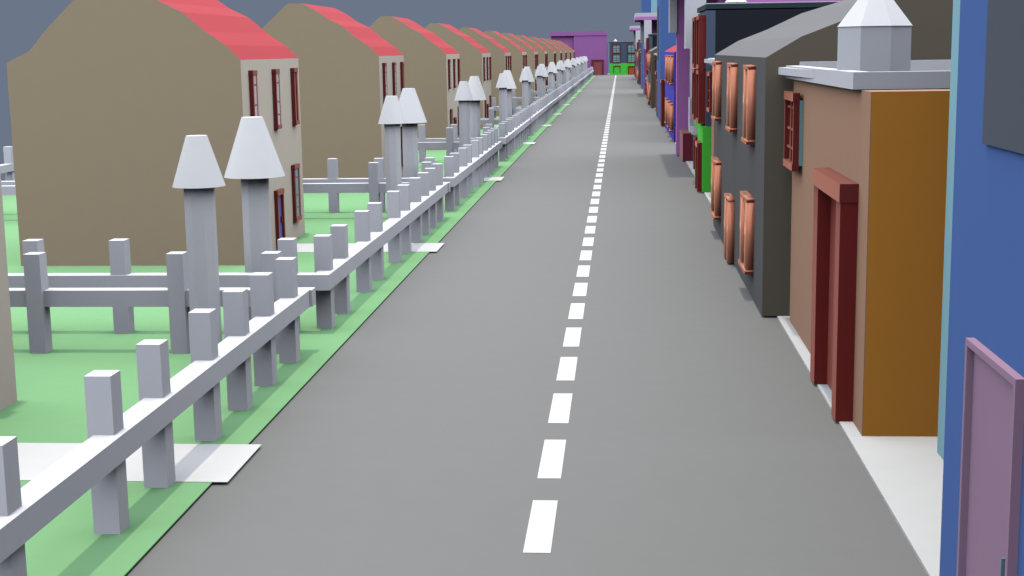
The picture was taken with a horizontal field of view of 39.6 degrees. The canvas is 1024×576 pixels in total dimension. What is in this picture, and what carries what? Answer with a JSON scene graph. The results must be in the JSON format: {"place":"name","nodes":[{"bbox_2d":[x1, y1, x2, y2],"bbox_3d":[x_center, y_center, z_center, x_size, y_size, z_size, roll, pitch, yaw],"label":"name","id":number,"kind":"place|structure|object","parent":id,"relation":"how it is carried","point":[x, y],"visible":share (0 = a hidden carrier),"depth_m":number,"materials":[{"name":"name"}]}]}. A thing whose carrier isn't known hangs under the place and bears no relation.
{"place":"outdoors","nodes":[
{"label":"outdoors","id":0,"kind":"place"},
{"bbox_2d":[0,173,16,410],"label":"house","id":1,"kind":"structure","parent":0,"point":[8,393],"depth_m":18.59,"materials":[{"name":"beige paint"}]},
{"bbox_2d":[17,443,261,481],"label":"path","id":2,"kind":"structure","parent":0,"point":[210,462],"depth_m":16.06,"materials":[{"name":"white concrete"}]},
{"bbox_2d":[7,0,304,265],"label":"house","id":3,"kind":"structure","parent":0,"point":[113,104],"depth_m":30.66,"materials":[{"name":"beige paint"}]},
{"bbox_2d":[248,70,258,116],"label":"window","id":4,"kind":"structure","parent":3,"relation":"in","point":[253,89],"depth_m":30.90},
{"bbox_2d":[271,69,281,128],"bbox_3d":[-5.472,-4.397,33.091,0.107,1.380,0.384,0,9,4],"label":"window","id":5,"kind":"structure","parent":3,"relation":"in","point":[275,72],"depth_m":32.99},
{"bbox_2d":[290,68,299,124],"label":"window","id":6,"kind":"structure","parent":3,"relation":"in","point":[293,71],"depth_m":34.83,"materials":[{"name":"brown wood"}]},
{"bbox_2d":[291,163,301,221],"bbox_3d":[-5.319,-2.358,35.109,0.097,1.390,0.584,0,9,4],"label":"window","id":7,"kind":"structure","parent":3,"relation":"in","point":[295,168],"depth_m":34.94,"materials":[{"name":"red wood"}]},
{"bbox_2d":[0,75,595,575],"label":"grass ground","id":8,"kind":"structure","parent":0,"point":[48,405],"depth_m":20.53,"materials":[{"name":"green plant"}]},
{"bbox_2d":[0,251,315,575],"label":"fence","id":9,"kind":"object","parent":8,"relation":"on","point":[276,298],"visible":0.99,"depth_m":16.31,"materials":[{"name":"white paint"}]},
{"bbox_2d":[172,135,224,343],"bbox_3d":[-4.478,-0.510,20.571,0.750,3.378,0.750,0,9,4],"label":"garden lamp","id":10,"kind":"object","parent":8,"relation":"on","point":[198,178],"visible":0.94,"depth_m":20.33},
{"bbox_2d":[1,162,450,333],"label":"fence","id":11,"kind":"object","parent":8,"relation":"on","point":[415,209],"visible":0.64,"depth_m":25.02,"materials":[{"name":"white paint"}]},
{"bbox_2d":[0,127,502,212],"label":"fence","id":12,"kind":"object","parent":8,"relation":"on","point":[467,168],"visible":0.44,"depth_m":44.47,"materials":[{"name":"white paint"}]},
{"bbox_2d":[224,116,284,320],"bbox_3d":[-4.244,-1.086,23.649,1.000,3.495,1.000,0,9,4],"label":"garden lamp","id":13,"kind":"object","parent":8,"relation":"on","point":[254,165],"visible":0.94,"depth_m":23.33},
{"bbox_2d":[378,96,405,200],"bbox_3d":[-3.162,-3.413,37.880,0.750,3.378,0.750,0,9,4],"label":"garden lamp","id":14,"kind":"object","parent":8,"relation":"on","point":[392,119],"visible":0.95,"depth_m":37.62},
{"bbox_2d":[399,88,426,177],"bbox_3d":[-2.928,-3.988,40.958,1.000,3.495,1.000,0,9,4],"label":"garden lamp","id":15,"kind":"object","parent":8,"relation":"on","point":[411,108],"visible":0.77,"depth_m":40.67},
{"bbox_2d":[454,81,472,147],"bbox_3d":[-1.846,-6.315,55.189,0.750,3.378,0.750,0,9,4],"label":"garden lamp","id":16,"kind":"object","parent":8,"relation":"on","point":[463,96],"visible":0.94,"depth_m":54.93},
{"bbox_2d":[418,108,530,161],"bbox_3d":[-7.694,-7.315,67.291,16.240,1.545,16.380,0,9,4],"label":"fence","id":17,"kind":"object","parent":8,"relation":"on","point":[513,133],"visible":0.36,"depth_m":62.56,"materials":[{"name":"white paint"}]},
{"bbox_2d":[468,76,486,137],"bbox_3d":[-1.538,-7.055,59.251,1.000,3.495,1.000,0,9,4],"label":"garden lamp","id":18,"kind":"object","parent":8,"relation":"on","point":[476,89],"visible":0.71,"depth_m":58.97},
{"bbox_2d":[496,73,509,122],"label":"garden lamp","id":19,"kind":"object","parent":8,"relation":"on","point":[502,85],"visible":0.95,"depth_m":73.22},
{"bbox_2d":[498,70,516,117],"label":"garden lamp","id":20,"kind":"object","parent":8,"relation":"on","point":[509,90],"visible":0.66,"depth_m":76.08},
{"bbox_2d":[480,97,547,135],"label":"fence","id":21,"kind":"object","parent":8,"relation":"on","point":[537,109],"visible":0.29,"depth_m":83.45,"materials":[{"name":"white paint"}]},
{"bbox_2d":[519,69,530,109],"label":"garden lamp","id":22,"kind":"object","parent":8,"relation":"on","point":[524,77],"visible":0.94,"depth_m":90.34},
{"bbox_2d":[492,90,558,120],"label":"fence","id":23,"kind":"object","parent":8,"relation":"on","point":[551,98],"visible":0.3,"depth_m":97.83,"materials":[{"name":"white paint"}]},
{"bbox_2d":[520,67,534,105],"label":"garden lamp","id":24,"kind":"object","parent":8,"relation":"on","point":[531,77],"visible":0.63,"depth_m":92.34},
{"bbox_2d":[512,84,566,108],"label":"fence","id":25,"kind":"object","parent":8,"relation":"on","point":[561,91],"visible":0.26,"depth_m":117.11,"materials":[{"name":"white paint"}]},
{"bbox_2d":[535,66,544,97],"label":"garden lamp","id":26,"kind":"object","parent":8,"relation":"on","point":[539,73],"visible":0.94,"depth_m":106.65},
{"bbox_2d":[536,64,547,96],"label":"garden lamp","id":27,"kind":"object","parent":8,"relation":"on","point":[544,71],"visible":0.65,"depth_m":109.77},
{"bbox_2d":[547,64,554,90],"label":"garden lamp","id":28,"kind":"object","parent":8,"relation":"on","point":[550,70],"visible":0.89,"depth_m":124.04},
{"bbox_2d":[547,62,557,89],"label":"garden lamp","id":29,"kind":"object","parent":8,"relation":"on","point":[554,66],"visible":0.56,"depth_m":126.33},
{"bbox_2d":[545,80,572,101],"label":"fence","id":30,"kind":"object","parent":8,"relation":"on","point":[569,87],"visible":0.17,"depth_m":135.10,"materials":[{"name":"white paint"}]},
{"bbox_2d":[556,62,562,87],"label":"garden lamp","id":31,"kind":"object","parent":8,"relation":"on","point":[558,66],"visible":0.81,"depth_m":140.57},
{"bbox_2d":[559,60,565,84],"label":"garden lamp","id":32,"kind":"object","parent":8,"relation":"on","point":[562,64],"visible":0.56,"depth_m":144.69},
{"bbox_2d":[548,77,578,94],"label":"fence","id":33,"kind":"object","parent":8,"relation":"on","point":[575,82],"visible":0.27,"depth_m":152.35,"materials":[{"name":"white paint"}]},
{"bbox_2d":[548,74,582,88],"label":"fence","id":34,"kind":"object","parent":8,"relation":"on","point":[580,78],"visible":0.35,"depth_m":168.96,"materials":[{"name":"white paint"}]},
{"bbox_2d":[564,60,568,83],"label":"garden lamp","id":35,"kind":"object","parent":8,"relation":"on","point":[566,65],"visible":0.81,"depth_m":158.98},
{"bbox_2d":[566,59,571,80],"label":"garden lamp","id":36,"kind":"object","parent":8,"relation":"on","point":[569,63],"visible":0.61,"depth_m":165.14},
{"bbox_2d":[556,71,586,85],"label":"fence","id":37,"kind":"object","parent":8,"relation":"on","point":[584,76],"visible":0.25,"depth_m":187.93,"materials":[{"name":"white paint"}]},
{"bbox_2d":[570,59,574,78],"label":"garden lamp","id":38,"kind":"object","parent":8,"relation":"on","point":[572,68],"visible":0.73,"depth_m":179.42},
{"bbox_2d":[575,58,578,76],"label":"garden lamp","id":39,"kind":"object","parent":8,"relation":"on","point":[576,67],"visible":0.71,"depth_m":197.93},
{"bbox_2d":[549,31,606,74],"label":"purple hall","id":40,"kind":"structure","parent":8,"relation":"on","point":[591,46],"depth_m":256.10,"materials":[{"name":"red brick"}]},
{"bbox_2d":[594,61,601,74],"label":"door leaf","id":41,"kind":"structure","parent":40,"relation":"in","point":[597,64],"depth_m":256.49,"materials":[{"name":"red wood"}]},
{"bbox_2d":[570,70,588,81],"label":"fence","id":42,"kind":"object","parent":8,"relation":"on","point":[587,75],"visible":0.18,"depth_m":208.27,"materials":[{"name":"white paint"}]},
{"bbox_2d":[579,58,581,73],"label":"garden lamp","id":43,"kind":"object","parent":8,"relation":"on","point":[580,66],"visible":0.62,"depth_m":214.99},
{"bbox_2d":[582,57,584,71],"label":"garden lamp","id":44,"kind":"object","parent":8,"relation":"on","point":[583,66],"visible":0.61,"depth_m":233.77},
{"bbox_2d":[0,0,640,180],"label":"sky","id":45,"kind":"structure","parent":0,"point":[22,22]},
{"bbox_2d":[263,3,404,177],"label":"house","id":46,"kind":"structure","parent":0,"point":[351,74],"depth_m":47.81,"materials":[{"name":"beige paint"}]},
{"bbox_2d":[382,63,387,103],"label":"window","id":47,"kind":"structure","parent":46,"relation":"in","point":[384,65],"depth_m":48.20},
{"bbox_2d":[392,62,396,95],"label":"window","id":48,"kind":"structure","parent":46,"relation":"in","point":[394,78],"depth_m":50.25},
{"bbox_2d":[400,126,402,164],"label":"window","id":49,"kind":"structure","parent":46,"relation":"in","point":[401,126],"depth_m":52.17,"materials":[{"name":"wood"}]},
{"bbox_2d":[400,62,404,91],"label":"window","id":50,"kind":"structure","parent":46,"relation":"in","point":[402,64],"depth_m":52.08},
{"bbox_2d":[297,243,443,251],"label":"path","id":51,"kind":"structure","parent":0,"point":[426,247],"depth_m":33.36,"materials":[{"name":"grey concrete"}]},
{"bbox_2d":[369,16,459,149],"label":"house","id":52,"kind":"structure","parent":0,"point":[432,69],"depth_m":66.03,"materials":[{"name":"beige paint"}]},
{"bbox_2d":[448,59,451,88],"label":"window","id":53,"kind":"structure","parent":52,"relation":"in","point":[449,60],"depth_m":66.53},
{"bbox_2d":[450,109,452,124],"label":"window","id":54,"kind":"structure","parent":52,"relation":"in","point":[451,110],"depth_m":67.17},
{"bbox_2d":[453,59,456,87],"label":"window","id":55,"kind":"structure","parent":52,"relation":"in","point":[454,60],"depth_m":68.58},
{"bbox_2d":[457,59,459,85],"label":"window","id":56,"kind":"structure","parent":52,"relation":"in","point":[458,60],"depth_m":70.36,"materials":[{"name":"wood"}]},
{"bbox_2d":[424,23,491,128],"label":"house","id":57,"kind":"structure","parent":0,"point":[475,57],"depth_m":83.05,"materials":[{"name":"beige"}]},
{"bbox_2d":[483,57,485,80],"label":"window","id":58,"kind":"structure","parent":57,"relation":"in","point":[484,71],"depth_m":83.62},
{"bbox_2d":[484,97,486,117],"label":"window","id":59,"kind":"structure","parent":57,"relation":"in","point":[485,101],"depth_m":84.37,"materials":[{"name":"wood"}]},
{"bbox_2d":[486,57,488,79],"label":"window","id":60,"kind":"structure","parent":57,"relation":"in","point":[487,58],"depth_m":85.70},
{"bbox_2d":[489,57,491,79],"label":"window","id":61,"kind":"structure","parent":57,"relation":"in","point":[490,71],"depth_m":87.50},
{"bbox_2d":[489,95,491,106],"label":"window","id":62,"kind":"structure","parent":57,"relation":"in","point":[490,96],"depth_m":87.51,"materials":[{"name":"wood"}]},
{"bbox_2d":[459,27,511,115],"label":"house","id":63,"kind":"structure","parent":0,"point":[501,59],"depth_m":99.36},
{"bbox_2d":[510,56,511,73],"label":"window","id":64,"kind":"structure","parent":63,"relation":"in","point":[510,56],"depth_m":103.91,"materials":[{"name":"wood"}]},
{"bbox_2d":[484,177,503,180],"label":"path","id":65,"kind":"structure","parent":0,"point":[493,178],"depth_m":50.94,"materials":[{"name":"grey concrete"}]},
{"bbox_2d":[483,31,526,105],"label":"house","id":66,"kind":"structure","parent":0,"point":[519,58],"depth_m":116.81,"materials":[{"name":"beige paint"}]},
{"bbox_2d":[501,33,537,96],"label":"house","id":67,"kind":"structure","parent":0,"point":[532,57],"depth_m":133.33,"materials":[{"name":"beige paint"}]},
{"bbox_2d":[128,75,927,575],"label":"road","id":68,"kind":"structure","parent":0,"point":[408,429],"depth_m":17.52,"materials":[{"name":"grey asphalt"}]},
{"bbox_2d":[523,78,615,552],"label":"road marking","id":69,"kind":"object","parent":68,"relation":"on","point":[539,534],"visible":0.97,"depth_m":18.04,"materials":[{"name":"white paint"}]},
{"bbox_2d":[516,35,547,90],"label":"house","id":70,"kind":"structure","parent":0,"point":[542,54],"depth_m":151.63,"materials":[{"name":"beige paint"}]},
{"bbox_2d":[528,37,555,85],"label":"house","id":71,"kind":"structure","parent":0,"point":[551,52],"depth_m":172.04,"materials":[{"name":"beige paint"}]},
{"bbox_2d":[538,38,561,73],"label":"house","id":72,"kind":"structure","parent":0,"point":[558,52],"depth_m":190.53,"materials":[{"name":"beige paint"}]},
{"bbox_2d":[545,39,566,80],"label":"house","id":73,"kind":"structure","parent":0,"point":[564,55],"depth_m":207.61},
{"bbox_2d":[552,40,570,70],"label":"house","id":74,"kind":"structure","parent":0,"point":[568,51],"depth_m":226.31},
{"bbox_2d":[558,41,574,58],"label":"house","id":75,"kind":"structure","parent":0,"point":[572,51],"depth_m":244.24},
{"bbox_2d":[609,39,635,74],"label":"shop","id":76,"kind":"structure","parent":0,"point":[622,58],"depth_m":255.85,"materials":[{"name":"green paint"}]},
{"bbox_2d":[612,53,619,62],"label":"window","id":77,"kind":"structure","parent":76,"relation":"in","point":[615,56],"depth_m":255.86,"materials":[{"name":"teal glass"}]},
{"bbox_2d":[612,44,619,52],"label":"window","id":78,"kind":"structure","parent":76,"relation":"in","point":[615,47],"depth_m":255.61,"materials":[{"name":"teal glass"}]},
{"bbox_2d":[627,53,634,62],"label":"window","id":79,"kind":"structure","parent":76,"relation":"in","point":[630,56],"depth_m":255.67,"materials":[{"name":"teal glass"}]},
{"bbox_2d":[627,44,634,52],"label":"window","id":80,"kind":"structure","parent":76,"relation":"in","point":[630,47],"depth_m":255.42,"materials":[{"name":"teal glass"}]},
{"bbox_2d":[629,26,639,78],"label":"building","id":81,"kind":"structure","parent":0,"point":[636,29],"depth_m":210.03,"materials":[{"name":"white paint"}]},
{"bbox_2d":[636,49,640,83],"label":"grey house","id":82,"kind":"structure","parent":0,"point":[638,61],"depth_m":184.41,"materials":[{"name":"orange wood"}]},
{"bbox_2d":[634,13,656,93],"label":"building","id":83,"kind":"structure","parent":0,"point":[648,23],"depth_m":138.57,"materials":[{"name":"white paint"}]},
{"bbox_2d":[641,0,656,88],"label":"blue tower","id":84,"kind":"structure","parent":0,"point":[648,6],"depth_m":162.18,"materials":[{"name":"paint"}]},
{"bbox_2d":[646,46,656,107],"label":"grey house","id":85,"kind":"structure","parent":0,"point":[651,57],"depth_m":110.26,"materials":[{"name":"grey paint"}]},
{"bbox_2d":[648,83,650,100],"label":"window","id":86,"kind":"structure","parent":85,"relation":"in","point":[649,83],"depth_m":111.78,"materials":[{"name":"orange wood"}]},
{"bbox_2d":[649,53,650,70],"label":"window","id":87,"kind":"structure","parent":85,"relation":"in","point":[649,53],"depth_m":111.42,"materials":[{"name":"orange wood"}]},
{"bbox_2d":[654,53,656,110],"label":"peach house","id":88,"kind":"structure","parent":0,"point":[655,54],"depth_m":105.28,"materials":[{"name":"paint"}]},
{"bbox_2d":[656,0,675,119],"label":"blue tower","id":89,"kind":"structure","parent":0,"point":[666,39],"depth_m":88.79,"materials":[{"name":"paint"}]},
{"bbox_2d":[657,7,658,58],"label":"window","id":90,"kind":"structure","parent":89,"relation":"in","point":[658,7],"depth_m":92.55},
{"bbox_2d":[660,45,675,141],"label":"blue house","id":91,"kind":"structure","parent":0,"point":[668,104],"depth_m":73.67,"materials":[{"name":"blue paint"}]},
{"bbox_2d":[665,55,666,80],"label":"window","id":92,"kind":"structure","parent":91,"relation":"in","point":[665,55],"depth_m":77.48,"materials":[{"name":"orange wood"}]},
{"bbox_2d":[664,98,667,123],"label":"window","id":93,"kind":"structure","parent":91,"relation":"in","point":[666,99],"depth_m":77.85,"materials":[{"name":"orange wood"}]},
{"bbox_2d":[667,55,669,82],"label":"window","id":94,"kind":"structure","parent":91,"relation":"in","point":[668,56],"depth_m":73.31,"materials":[{"name":"orange wood"}]},
{"bbox_2d":[667,100,670,127],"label":"window","id":95,"kind":"structure","parent":91,"relation":"in","point":[668,101],"depth_m":73.68,"materials":[{"name":"orange wood"}]},
{"bbox_2d":[669,55,673,84],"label":"window","id":96,"kind":"structure","parent":91,"relation":"in","point":[671,56],"depth_m":69.74,"materials":[{"name":"orange wood"}]},
{"bbox_2d":[669,103,673,131],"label":"window","id":97,"kind":"structure","parent":91,"relation":"in","point":[671,104],"depth_m":70.14,"materials":[{"name":"orange wood"}]},
{"bbox_2d":[704,58,714,156],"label":"peach house","id":98,"kind":"structure","parent":0,"point":[709,89],"depth_m":42.87,"materials":[{"name":"white paint"}]},
{"bbox_2d":[706,71,711,112],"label":"window","id":99,"kind":"structure","parent":98,"relation":"in","point":[709,74],"depth_m":42.58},
{"bbox_2d":[669,0,842,160],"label":"purple hall","id":100,"kind":"structure","parent":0,"point":[682,13],"depth_m":59.95,"materials":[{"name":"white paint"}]},
{"bbox_2d":[688,97,691,131],"bbox_3d":[7.370,-7.181,58.837,0.088,1.380,1.200,0,9,4],"label":"door leaf","id":101,"kind":"structure","parent":100,"relation":"in","point":[689,99],"depth_m":58.47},
{"bbox_2d":[674,142,943,575],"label":"pavement","id":102,"kind":"structure","parent":0,"point":[905,473],"depth_m":15.10,"materials":[{"name":"white concrete"}]},
{"bbox_2d":[636,40,640,68],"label":"shop","id":103,"kind":"structure","parent":102,"relation":"on","point":[638,45],"depth_m":204.61,"materials":[{"name":"white paint"}]},
{"bbox_2d":[645,34,656,98],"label":"shop","id":104,"kind":"structure","parent":102,"relation":"on","point":[651,41],"depth_m":130.38,"materials":[{"name":"white paint"}]},
{"bbox_2d":[646,38,648,55],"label":"window","id":105,"kind":"structure","parent":104,"relation":"in","point":[646,38],"depth_m":130.51,"materials":[{"name":"wood"}]},
{"bbox_2d":[690,0,839,192],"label":"shop","id":106,"kind":"structure","parent":102,"relation":"on","point":[717,28],"depth_m":44.22,"materials":[{"name":"green paint"}]},
{"bbox_2d":[692,17,696,67],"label":"window","id":107,"kind":"structure","parent":106,"relation":"in","point":[694,22],"depth_m":47.16,"materials":[{"name":"red wood"}]},
{"bbox_2d":[691,69,700,119],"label":"window","id":108,"kind":"structure","parent":106,"relation":"in","point":[693,115],"depth_m":47.45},
{"bbox_2d":[696,70,705,123],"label":"window","id":109,"kind":"structure","parent":106,"relation":"in","point":[700,74],"depth_m":44.68,"materials":[{"name":"brown wood"}]},
{"bbox_2d":[696,15,705,68],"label":"window","id":110,"kind":"structure","parent":106,"relation":"in","point":[701,19],"depth_m":44.42,"materials":[{"name":"red wood"}]},
{"bbox_2d":[710,0,952,315],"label":"grey house","id":111,"kind":"structure","parent":0,"point":[751,193],"depth_m":24.70,"materials":[{"name":"stone"}]},
{"bbox_2d":[710,157,720,219],"bbox_3d":[4.970,-2.454,34.748,0.159,1.380,1.708,0,9,4],"label":"window","id":112,"kind":"structure","parent":111,"relation":"in","point":[715,210],"depth_m":34.00,"materials":[{"name":"orange wood"}]},
{"bbox_2d":[711,61,721,120],"bbox_3d":[4.944,-4.784,34.436,0.154,1.400,1.358,0,9,4],"label":"window","id":113,"kind":"structure","parent":111,"relation":"in","point":[716,65],"depth_m":33.85,"materials":[{"name":"orange wood"}]},
{"bbox_2d":[725,63,737,131],"bbox_3d":[4.587,-3.995,29.730,0.154,1.400,1.228,0,9,4],"label":"window","id":114,"kind":"structure","parent":111,"relation":"in","point":[732,68],"depth_m":29.20,"materials":[{"name":"orange wood"}]},
{"bbox_2d":[738,191,753,274],"bbox_3d":[4.330,-1.041,26.320,0.159,1.380,1.448,0,9,4],"label":"window","id":115,"kind":"structure","parent":111,"relation":"in","point":[745,261],"depth_m":25.71,"materials":[{"name":"orange wood"}]},
{"bbox_2d":[741,65,755,144],"bbox_3d":[4.288,-3.337,25.806,0.154,1.400,1.108,0,9,4],"label":"window","id":116,"kind":"structure","parent":111,"relation":"in","point":[749,71],"depth_m":25.34,"materials":[{"name":"orange wood"}]},
{"bbox_2d":[778,0,950,436],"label":"peach house","id":117,"kind":"structure","parent":0,"point":[866,121],"depth_m":16.59,"materials":[{"name":"orange paint"}]},
{"bbox_2d":[783,91,803,170],"bbox_3d":[4.452,-2.503,22.547,0.160,1.200,1.240,0,9,4],"label":"window","id":118,"kind":"structure","parent":117,"relation":"in","point":[793,114],"depth_m":22.03,"materials":[{"name":"red wood"}]},
{"bbox_2d":[937,0,1023,575],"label":"blue tower","id":119,"kind":"structure","parent":0,"point":[980,445],"depth_m":9.79,"materials":[{"name":"paint"}]},
{"bbox_2d":[982,0,1023,153],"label":"window","id":120,"kind":"structure","parent":119,"relation":"in","point":[1003,111],"depth_m":9.16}
]}

